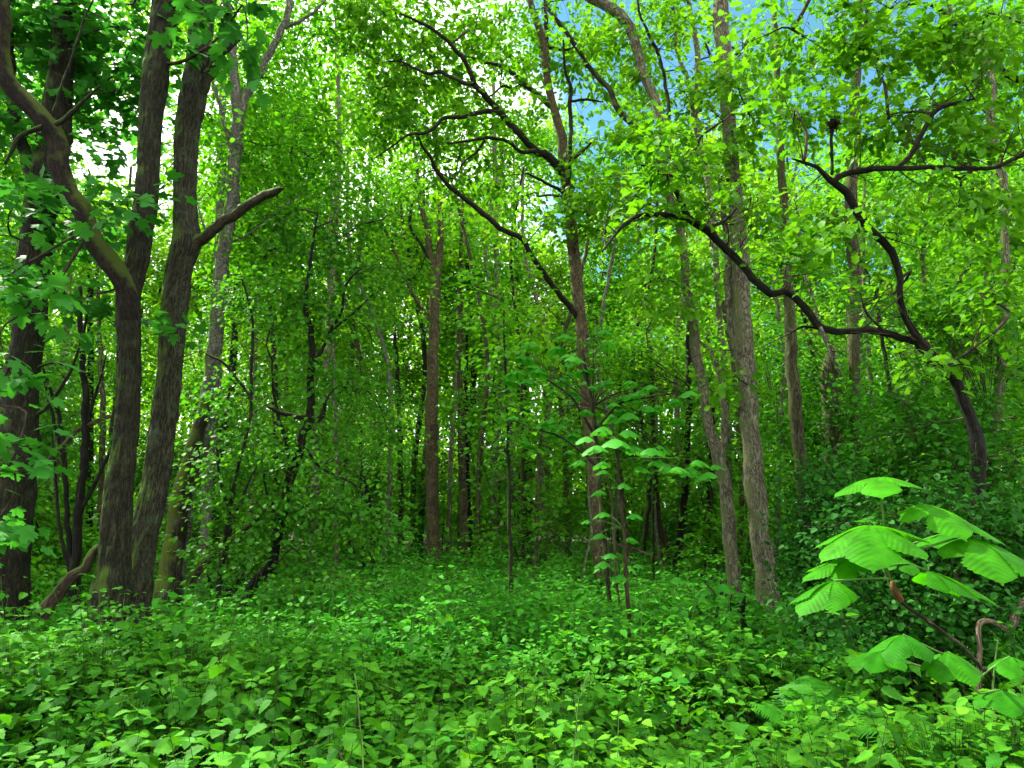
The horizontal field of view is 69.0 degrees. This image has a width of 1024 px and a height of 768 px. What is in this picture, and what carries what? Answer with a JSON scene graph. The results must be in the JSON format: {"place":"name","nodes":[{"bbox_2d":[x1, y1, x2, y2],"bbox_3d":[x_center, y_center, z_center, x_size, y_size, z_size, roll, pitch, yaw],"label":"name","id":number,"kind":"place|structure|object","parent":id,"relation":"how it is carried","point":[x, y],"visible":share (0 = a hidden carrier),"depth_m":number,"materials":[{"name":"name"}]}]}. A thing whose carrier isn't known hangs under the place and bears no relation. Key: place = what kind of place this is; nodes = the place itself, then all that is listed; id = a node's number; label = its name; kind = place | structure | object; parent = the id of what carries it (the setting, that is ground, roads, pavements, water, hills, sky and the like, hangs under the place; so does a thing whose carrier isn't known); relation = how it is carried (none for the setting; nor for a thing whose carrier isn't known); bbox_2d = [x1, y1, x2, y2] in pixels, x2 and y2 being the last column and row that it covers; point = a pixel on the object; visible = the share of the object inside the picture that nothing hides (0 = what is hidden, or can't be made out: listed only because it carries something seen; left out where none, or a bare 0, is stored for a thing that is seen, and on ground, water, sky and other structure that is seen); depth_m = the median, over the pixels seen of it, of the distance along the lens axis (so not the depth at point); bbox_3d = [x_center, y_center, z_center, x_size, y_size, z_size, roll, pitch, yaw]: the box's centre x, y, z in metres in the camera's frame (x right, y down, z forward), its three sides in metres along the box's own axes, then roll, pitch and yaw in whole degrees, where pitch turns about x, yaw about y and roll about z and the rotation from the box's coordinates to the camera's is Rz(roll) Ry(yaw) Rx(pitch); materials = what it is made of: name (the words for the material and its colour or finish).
{"place":"outdoors","nodes":[
{"label":"outdoors","id":0,"kind":"place"},
{"bbox_2d":[27,524,836,762],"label":"ground","id":1,"kind":"structure","parent":0,"point":[677,723],"depth_m":17.53,"materials":[{"name":"green plant"}]},
{"bbox_2d":[0,47,94,343],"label":"woodland tree","id":2,"kind":"object","parent":1,"relation":"on","point":[7,173],"visible":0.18,"depth_m":15.51,"materials":[{"name":"green plant"}]},
{"bbox_2d":[0,324,111,580],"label":"woodland shrub","id":3,"kind":"object","parent":1,"relation":"on","point":[42,500],"visible":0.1,"depth_m":13.59,"materials":[{"name":"green plant"}]},
{"bbox_2d":[1,286,115,614],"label":"elder","id":4,"kind":"object","parent":1,"relation":"on","point":[72,554],"visible":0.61,"depth_m":10.78,"materials":[{"name":"green plant"}]},
{"bbox_2d":[33,544,97,620],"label":"fallen tree","id":5,"kind":"object","parent":1,"relation":"on","point":[66,582],"visible":0.88,"depth_m":7.53,"materials":[{"name":"brown wood"}]},
{"bbox_2d":[0,332,137,564],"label":"woodland shrub","id":6,"kind":"object","parent":1,"relation":"on","point":[72,497],"visible":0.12,"depth_m":18.30,"materials":[{"name":"green plant"}]},
{"bbox_2d":[0,0,177,634],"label":"sycamore","id":7,"kind":"object","parent":1,"relation":"on","point":[24,462],"visible":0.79,"depth_m":9.00,"materials":[{"name":"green plant"}]},
{"bbox_2d":[0,0,185,413],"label":"woodland tree","id":8,"kind":"object","parent":1,"relation":"on","point":[146,371],"visible":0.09,"depth_m":20.24,"materials":[{"name":"green plant"}]},
{"bbox_2d":[56,245,150,530],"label":"sapling","id":9,"kind":"object","parent":1,"relation":"on","point":[102,439],"visible":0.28,"depth_m":15.15,"materials":[{"name":"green plant"}]},
{"bbox_2d":[53,188,155,548],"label":"sapling","id":10,"kind":"object","parent":1,"relation":"on","point":[91,444],"visible":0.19,"depth_m":19.28,"materials":[{"name":"green plant"}]},
{"bbox_2d":[30,494,199,606],"bbox_3d":[-7.089,2.940,12.529,3.469,2.301,3.257,5,-11,-26],"label":"elder","id":11,"kind":"object","parent":1,"relation":"on","point":[91,539],"visible":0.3,"depth_m":12.46,"materials":[{"name":"green plant"}]},
{"bbox_2d":[0,0,282,654],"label":"sycamore","id":12,"kind":"object","parent":1,"relation":"on","point":[127,279],"visible":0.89,"depth_m":8.07,"materials":[{"name":"brown plant"}]},
{"bbox_2d":[1,0,295,352],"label":"woodland tree","id":13,"kind":"object","parent":1,"relation":"on","point":[155,251],"visible":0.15,"depth_m":21.44,"materials":[{"name":"green plant"}]},
{"bbox_2d":[70,267,228,497],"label":"woodland tree","id":14,"kind":"object","parent":1,"relation":"on","point":[142,411],"visible":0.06,"depth_m":27.27,"materials":[{"name":"green plant"}]},
{"bbox_2d":[97,405,235,565],"bbox_3d":[-8.494,2.823,18.078,3.517,4.651,4.051,-1,-10,6],"label":"woodland shrub","id":15,"kind":"object","parent":1,"relation":"on","point":[139,471],"visible":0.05,"depth_m":18.14,"materials":[{"name":"green plant"}]},
{"bbox_2d":[114,0,285,602],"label":"birch","id":16,"kind":"object","parent":1,"relation":"on","point":[219,210],"visible":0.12,"depth_m":14.75,"materials":[{"name":"green plant"}]},
{"bbox_2d":[130,0,284,645],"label":"sycamore","id":17,"kind":"object","parent":1,"relation":"on","point":[199,74],"visible":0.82,"depth_m":8.87,"materials":[{"name":"brown plant"}]},
{"bbox_2d":[175,594,277,704],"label":"young nettle","id":18,"kind":"object","parent":1,"relation":"on","point":[249,664],"visible":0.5,"depth_m":5.23,"materials":[{"name":"green plant"}]},
{"bbox_2d":[102,55,377,568],"bbox_3d":[-7.639,-2.304,21.656,7.190,15.059,6.436,-2,-10,9],"label":"woodland tree","id":19,"kind":"object","parent":1,"relation":"on","point":[152,291],"visible":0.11,"depth_m":21.16,"materials":[{"name":"green plant"}]},
{"bbox_2d":[143,322,336,604],"bbox_3d":[-5.418,1.363,14.595,4.125,5.770,2.958,0,-10,0],"label":"hazel","id":20,"kind":"object","parent":1,"relation":"on","point":[194,526],"visible":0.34,"depth_m":14.62,"materials":[{"name":"green plant"}]},
{"bbox_2d":[156,263,325,615],"bbox_3d":[-3.408,0.938,9.490,2.188,5.210,1.612,-4,-11,22],"label":"hazel","id":21,"kind":"object","parent":1,"relation":"on","point":[224,544],"visible":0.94,"depth_m":9.51,"materials":[{"name":"green plant"}]},
{"bbox_2d":[204,279,309,574],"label":"sapling","id":22,"kind":"object","parent":1,"relation":"on","point":[252,489],"visible":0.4,"depth_m":18.05,"materials":[{"name":"green plant"}]},
{"bbox_2d":[152,0,395,615],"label":"birch","id":23,"kind":"object","parent":1,"relation":"on","point":[228,131],"visible":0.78,"depth_m":11.58,"materials":[{"name":"green plant"}]},
{"bbox_2d":[191,227,356,490],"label":"woodland tree","id":24,"kind":"object","parent":1,"relation":"on","point":[247,368],"visible":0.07,"depth_m":26.01,"materials":[{"name":"green plant"}]},
{"bbox_2d":[144,79,420,493],"bbox_3d":[-8.984,-2.700,29.154,10.420,18.316,7.212,8,-13,-38],"label":"woodland tree","id":25,"kind":"object","parent":1,"relation":"on","point":[224,346],"visible":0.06,"depth_m":28.66,"materials":[{"name":"green plant"}]},
{"bbox_2d":[192,361,376,564],"bbox_3d":[-5.769,2.211,20.270,4.290,5.822,4.737,1,-10,-6],"label":"woodland shrub","id":26,"kind":"object","parent":1,"relation":"on","point":[289,407],"visible":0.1,"depth_m":19.44,"materials":[{"name":"green plant"}]},
{"bbox_2d":[272,167,374,585],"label":"slender tree","id":27,"kind":"object","parent":1,"relation":"on","point":[332,344],"visible":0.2,"depth_m":16.34,"materials":[{"name":"plant"}]},
{"bbox_2d":[274,382,373,575],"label":"sapling","id":28,"kind":"object","parent":1,"relation":"on","point":[315,428],"visible":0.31,"depth_m":16.94,"materials":[{"name":"green plant"}]},
{"bbox_2d":[204,178,444,613],"bbox_3d":[-2.604,0.159,10.268,3.311,6.721,2.694,0,-10,0],"label":"hawthorn","id":29,"kind":"object","parent":1,"relation":"on","point":[294,465],"visible":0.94,"depth_m":10.10,"materials":[{"name":"green plant"}]},
{"bbox_2d":[220,0,436,578],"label":"ash","id":30,"kind":"object","parent":1,"relation":"on","point":[337,82],"visible":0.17,"depth_m":19.23,"materials":[{"name":"green plant"}]},
{"bbox_2d":[221,46,477,560],"bbox_3d":[-5.660,-2.882,25.252,6.740,17.519,8.064,8,-13,-38],"label":"woodland tree","id":31,"kind":"object","parent":1,"relation":"on","point":[413,263],"visible":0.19,"depth_m":24.97,"materials":[{"name":"green plant"}]},
{"bbox_2d":[295,439,405,559],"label":"woodland shrub","id":32,"kind":"object","parent":1,"relation":"on","point":[372,489],"visible":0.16,"depth_m":23.05,"materials":[{"name":"green plant"}]},
{"bbox_2d":[306,382,427,580],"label":"sapling","id":33,"kind":"object","parent":1,"relation":"on","point":[366,490],"visible":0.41,"depth_m":15.45,"materials":[{"name":"green plant"}]},
{"bbox_2d":[309,164,426,573],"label":"slender tree","id":34,"kind":"object","parent":1,"relation":"on","point":[390,389],"visible":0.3,"depth_m":19.41,"materials":[{"name":"green plant"}]},
{"bbox_2d":[298,190,452,507],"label":"woodland tree","id":35,"kind":"object","parent":1,"relation":"on","point":[411,387],"visible":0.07,"depth_m":29.71,"materials":[{"name":"green plant"}]},
{"bbox_2d":[351,278,453,564],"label":"sapling","id":36,"kind":"object","parent":1,"relation":"on","point":[396,372],"visible":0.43,"depth_m":22.32,"materials":[{"name":"green plant"}]},
{"bbox_2d":[372,167,456,554],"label":"slender tree","id":37,"kind":"object","parent":1,"relation":"on","point":[424,367],"visible":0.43,"depth_m":24.47,"materials":[{"name":"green plant"}]},
{"bbox_2d":[337,161,512,549],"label":"woodland tree","id":38,"kind":"object","parent":1,"relation":"on","point":[445,338],"visible":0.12,"depth_m":27.22,"materials":[{"name":"green plant"}]},
{"bbox_2d":[341,418,514,570],"bbox_3d":[-2.167,3.322,21.835,5.015,4.926,3.974,0,-10,0],"label":"hazel","id":39,"kind":"object","parent":1,"relation":"on","point":[442,487],"visible":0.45,"depth_m":21.75,"materials":[{"name":"green plant"}]},
{"bbox_2d":[354,60,502,577],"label":"alder","id":40,"kind":"object","parent":1,"relation":"on","point":[431,459],"visible":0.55,"depth_m":19.58,"materials":[{"name":"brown plant"}]},
{"bbox_2d":[416,167,509,561],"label":"slender tree","id":41,"kind":"object","parent":1,"relation":"on","point":[450,463],"visible":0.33,"depth_m":22.07,"materials":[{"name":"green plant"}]},
{"bbox_2d":[408,186,519,573],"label":"alder","id":42,"kind":"object","parent":1,"relation":"on","point":[465,512],"visible":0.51,"depth_m":20.13,"materials":[{"name":"green plant"}]},
{"bbox_2d":[364,154,567,556],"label":"woodland tree","id":43,"kind":"object","parent":1,"relation":"on","point":[504,274],"visible":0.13,"depth_m":26.74,"materials":[{"name":"green plant"}]},
{"bbox_2d":[295,0,642,601],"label":"oak","id":44,"kind":"object","parent":1,"relation":"on","point":[407,78],"visible":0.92,"depth_m":13.03,"materials":[{"name":"green plant"}]},
{"bbox_2d":[420,166,525,574],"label":"slender tree","id":45,"kind":"object","parent":1,"relation":"on","point":[480,438],"visible":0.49,"depth_m":17.42,"materials":[{"name":"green plant"}]},
{"bbox_2d":[364,0,588,552],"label":"ash","id":46,"kind":"object","parent":1,"relation":"on","point":[539,136],"visible":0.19,"depth_m":25.80,"materials":[{"name":"green plant"}]},
{"bbox_2d":[422,371,546,552],"bbox_3d":[-1.476,3.005,27.240,4.789,7.574,4.876,-10,-14,43],"label":"woodland shrub","id":47,"kind":"object","parent":1,"relation":"on","point":[483,462],"visible":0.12,"depth_m":27.09,"materials":[{"name":"green plant"}]},
{"bbox_2d":[430,237,569,603],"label":"sapling","id":48,"kind":"object","parent":1,"relation":"on","point":[505,415],"visible":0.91,"depth_m":10.24,"materials":[{"name":"green plant"}]},
{"bbox_2d":[420,88,602,550],"bbox_3d":[0.360,-2.879,28.104,7.043,18.307,8.427,-2,-10,10],"label":"woodland tree","id":49,"kind":"object","parent":1,"relation":"on","point":[549,124],"visible":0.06,"depth_m":28.27,"materials":[{"name":"green plant"}]},
{"bbox_2d":[0,567,1023,767],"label":"bramble undergrowth","id":50,"kind":"object","parent":1,"relation":"on","point":[64,719],"visible":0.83,"depth_m":4.41,"materials":[{"name":"green plant"}]},
{"bbox_2d":[0,526,1023,709],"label":"woodland ground cover","id":51,"kind":"object","parent":1,"relation":"on","point":[383,614],"visible":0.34,"depth_m":8.03,"materials":[{"name":"green plant"}]},
{"bbox_2d":[4,194,1023,532],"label":"wood","id":52,"kind":"object","parent":1,"relation":"on","point":[182,428],"depth_m":50.67,"materials":[{"name":"green plant"}]},
{"bbox_2d":[478,147,560,574],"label":"slender tree","id":53,"kind":"object","parent":1,"relation":"on","point":[521,466],"visible":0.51,"depth_m":16.52,"materials":[{"name":"green plant"}]},
{"bbox_2d":[428,331,617,592],"bbox_3d":[0.280,1.487,16.588,4.140,6.245,5.212,0,-10,0],"label":"hazel","id":54,"kind":"object","parent":1,"relation":"on","point":[562,518],"visible":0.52,"depth_m":16.68,"materials":[{"name":"green plant"}]},
{"bbox_2d":[480,166,595,558],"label":"slender tree","id":55,"kind":"object","parent":1,"relation":"on","point":[535,295],"visible":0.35,"depth_m":20.72,"materials":[{"name":"plant"}]},
{"bbox_2d":[470,380,608,588],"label":"sapling","id":56,"kind":"object","parent":1,"relation":"on","point":[536,523],"visible":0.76,"depth_m":12.85,"materials":[{"name":"green plant"}]},
{"bbox_2d":[477,226,640,542],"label":"woodland tree","id":57,"kind":"object","parent":1,"relation":"on","point":[555,277],"visible":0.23,"depth_m":25.17,"materials":[{"name":"green plant"}]},
{"bbox_2d":[456,683,662,767],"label":"pale weed","id":58,"kind":"object","parent":1,"relation":"on","point":[548,739],"visible":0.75,"depth_m":3.47,"materials":[{"name":"green plant"}]},
{"bbox_2d":[524,175,611,558],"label":"slender tree","id":59,"kind":"object","parent":1,"relation":"on","point":[567,322],"visible":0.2,"depth_m":18.47,"materials":[{"name":"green plant"}]},
{"bbox_2d":[493,273,654,565],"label":"sapling","id":60,"kind":"object","parent":1,"relation":"on","point":[558,404],"visible":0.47,"depth_m":16.84,"materials":[{"name":"green plant"}]},
{"bbox_2d":[556,166,652,573],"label":"slender tree","id":61,"kind":"object","parent":1,"relation":"on","point":[616,507],"visible":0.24,"depth_m":19.48,"materials":[{"name":"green plant"}]},
{"bbox_2d":[546,374,670,560],"bbox_3d":[2.970,2.737,23.825,4.840,5.947,4.382,-4,-11,22],"label":"woodland shrub","id":62,"kind":"object","parent":1,"relation":"on","point":[607,509],"visible":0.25,"depth_m":23.00,"materials":[{"name":"green plant"}]},
{"bbox_2d":[502,329,725,622],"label":"horse chestnut","id":63,"kind":"object","parent":1,"relation":"on","point":[635,399],"visible":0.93,"depth_m":9.29,"materials":[{"name":"green plant"}]},
{"bbox_2d":[548,211,699,514],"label":"woodland tree","id":64,"kind":"object","parent":1,"relation":"on","point":[671,409],"visible":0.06,"depth_m":28.81,"materials":[{"name":"green plant"}]},
{"bbox_2d":[526,0,741,597],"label":"maple","id":65,"kind":"object","parent":1,"relation":"on","point":[641,59],"visible":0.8,"depth_m":11.57,"materials":[{"name":"green plant"}]},
{"bbox_2d":[568,427,709,660],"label":"horse chestnut","id":66,"kind":"object","parent":1,"relation":"on","point":[614,443],"visible":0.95,"depth_m":6.87,"materials":[{"name":"green plant"}]},
{"bbox_2d":[581,292,708,590],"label":"alder","id":67,"kind":"object","parent":1,"relation":"on","point":[660,533],"visible":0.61,"depth_m":15.13,"materials":[{"name":"green plant"}]},
{"bbox_2d":[609,167,692,567],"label":"slender tree","id":68,"kind":"object","parent":1,"relation":"on","point":[646,513],"visible":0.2,"depth_m":18.11,"materials":[{"name":"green plant"}]},
{"bbox_2d":[538,115,769,554],"bbox_3d":[4.445,-1.761,25.965,8.765,15.406,6.066,4,-11,-22],"label":"woodland tree","id":69,"kind":"object","parent":1,"relation":"on","point":[618,161],"visible":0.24,"depth_m":24.95,"materials":[{"name":"green plant"}]},
{"bbox_2d":[618,232,723,588],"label":"alder","id":70,"kind":"object","parent":1,"relation":"on","point":[684,496],"visible":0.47,"depth_m":15.66,"materials":[{"name":"green plant"}]},
{"bbox_2d":[608,393,745,567],"bbox_3d":[4.758,2.831,20.468,4.310,5.699,4.964,-1,-10,6],"label":"woodland shrub","id":71,"kind":"object","parent":1,"relation":"on","point":[667,523],"visible":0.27,"depth_m":19.79,"materials":[{"name":"green plant"}]},
{"bbox_2d":[564,0,800,499],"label":"maple","id":72,"kind":"object","parent":1,"relation":"on","point":[693,112],"visible":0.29,"depth_m":16.29,"materials":[{"name":"green plant"}]},
{"bbox_2d":[576,320,817,593],"bbox_3d":[3.592,1.417,14.482,4.753,5.416,2.712,-3,-10,14],"label":"hazel","id":73,"kind":"object","parent":1,"relation":"on","point":[703,535],"visible":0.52,"depth_m":14.41,"materials":[{"name":"green plant"}]},
{"bbox_2d":[632,577,764,629],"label":"fern","id":74,"kind":"object","parent":1,"relation":"on","point":[723,588],"visible":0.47,"depth_m":7.72,"materials":[{"name":"green plant"}]},
{"bbox_2d":[664,390,768,588],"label":"alder","id":75,"kind":"object","parent":1,"relation":"on","point":[732,456],"visible":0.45,"depth_m":14.60,"materials":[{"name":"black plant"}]},
{"bbox_2d":[677,176,771,579],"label":"slender tree","id":76,"kind":"object","parent":1,"relation":"on","point":[740,497],"visible":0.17,"depth_m":17.26,"materials":[{"name":"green plant"}]},
{"bbox_2d":[621,93,868,568],"bbox_3d":[6.598,-2.060,21.905,7.202,14.782,7.091,6,-12,-30],"label":"woodland tree","id":77,"kind":"object","parent":1,"relation":"on","point":[713,139],"visible":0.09,"depth_m":21.94,"materials":[{"name":"green plant"}]},
{"bbox_2d":[686,0,806,625],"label":"maple","id":78,"kind":"object","parent":1,"relation":"on","point":[739,323],"visible":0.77,"depth_m":10.65,"materials":[{"name":"grey plant"}]},
{"bbox_2d":[717,164,818,569],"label":"slender tree","id":79,"kind":"object","parent":1,"relation":"on","point":[778,318],"visible":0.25,"depth_m":16.34,"materials":[{"name":"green plant"}]},
{"bbox_2d":[723,1,866,613],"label":"ash","id":80,"kind":"object","parent":1,"relation":"on","point":[794,399],"visible":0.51,"depth_m":11.55,"materials":[{"name":"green plant"}]},
{"bbox_2d":[571,0,1023,646],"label":"oak","id":81,"kind":"object","parent":1,"relation":"on","point":[953,48],"visible":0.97,"depth_m":7.13,"materials":[{"name":"green plant"}]},
{"bbox_2d":[695,293,904,565],"bbox_3d":[6.987,1.337,17.608,4.936,7.806,5.026,1,-10,-8],"label":"woodland shrub","id":82,"kind":"object","parent":1,"relation":"on","point":[818,364],"visible":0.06,"depth_m":18.22,"materials":[{"name":"green plant"}]},
{"bbox_2d":[701,129,906,445],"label":"woodland tree","id":83,"kind":"object","parent":1,"relation":"on","point":[811,187],"visible":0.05,"depth_m":25.49,"materials":[{"name":"green plant"}]},
{"bbox_2d":[795,193,842,535],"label":"dead tree","id":84,"kind":"object","parent":1,"relation":"on","point":[832,370],"visible":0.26,"depth_m":12.65,"materials":[{"name":"brown wood"}]},
{"bbox_2d":[725,285,924,535],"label":"hawthorn","id":85,"kind":"object","parent":1,"relation":"on","point":[834,418],"visible":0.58,"depth_m":12.33,"materials":[{"name":"green plant"}]},
{"bbox_2d":[747,675,902,739],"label":"fern","id":86,"kind":"object","parent":1,"relation":"on","point":[770,713],"visible":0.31,"depth_m":4.79,"materials":[{"name":"green plant"}]},
{"bbox_2d":[755,441,895,672],"bbox_3d":[3.129,1.778,7.455,1.300,2.387,1.653,-7,-12,35],"label":"holly","id":87,"kind":"object","parent":1,"relation":"on","point":[813,514],"visible":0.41,"depth_m":7.48,"materials":[{"name":"green plant"}]},
{"bbox_2d":[736,333,946,588],"bbox_3d":[7.547,1.443,15.793,4.422,6.002,4.884,3,-10,-14],"label":"woodland shrub","id":88,"kind":"object","parent":1,"relation":"on","point":[817,391],"visible":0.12,"depth_m":16.33,"materials":[{"name":"green plant"}]},
{"bbox_2d":[746,0,941,590],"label":"oak","id":89,"kind":"object","parent":1,"relation":"on","point":[853,342],"visible":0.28,"depth_m":13.60,"materials":[{"name":"green plant"}]},
{"bbox_2d":[729,105,976,473],"bbox_3d":[9.522,-1.535,20.562,7.577,13.318,5.244,-4,-11,21],"label":"woodland tree","id":90,"kind":"object","parent":1,"relation":"on","point":[882,182],"visible":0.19,"depth_m":20.83,"materials":[{"name":"green plant"}]},
{"bbox_2d":[824,241,950,616],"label":"sapling","id":91,"kind":"object","parent":1,"relation":"on","point":[863,259],"visible":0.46,"depth_m":9.65,"materials":[{"name":"green plant"}]},
{"bbox_2d":[755,437,1023,705],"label":"holly","id":92,"kind":"object","parent":1,"relation":"on","point":[939,610],"visible":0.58,"depth_m":5.17,"materials":[{"name":"green plant"}]},
{"bbox_2d":[789,477,1023,722],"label":"horse chestnut","id":93,"kind":"object","parent":1,"relation":"on","point":[874,547],"visible":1,"depth_m":1.71,"materials":[{"name":"green plant"}]},
{"bbox_2d":[813,268,1023,622],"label":"hawthorn","id":94,"kind":"object","parent":1,"relation":"on","point":[939,432],"visible":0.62,"depth_m":8.52,"materials":[{"name":"green plant"}]},
{"bbox_2d":[847,310,1023,592],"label":"woodland shrub","id":95,"kind":"object","parent":1,"relation":"on","point":[915,380],"visible":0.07,"depth_m":13.97,"materials":[{"name":"green plant"}]},
{"bbox_2d":[861,0,1023,619],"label":"oak","id":96,"kind":"object","parent":1,"relation":"on","point":[1013,243],"visible":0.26,"depth_m":9.78,"materials":[{"name":"green plant"}]},
{"bbox_2d":[884,129,1023,490],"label":"oak","id":97,"kind":"object","parent":1,"relation":"on","point":[942,243],"visible":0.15,"depth_m":13.69,"materials":[{"name":"green plant"}]},
{"bbox_2d":[887,319,1023,580],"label":"woodland shrub","id":98,"kind":"object","parent":1,"relation":"on","point":[1014,396],"visible":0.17,"depth_m":10.24,"materials":[{"name":"green plant"}]},
{"bbox_2d":[911,0,1023,352],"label":"woodland tree","id":99,"kind":"object","parent":1,"relation":"on","point":[1011,5],"visible":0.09,"depth_m":18.37,"materials":[{"name":"green plant"}]},
{"bbox_2d":[2,0,1023,512],"label":"sky","id":100,"kind":"structure","parent":0,"point":[606,115],"materials":[{"name":"blue"}]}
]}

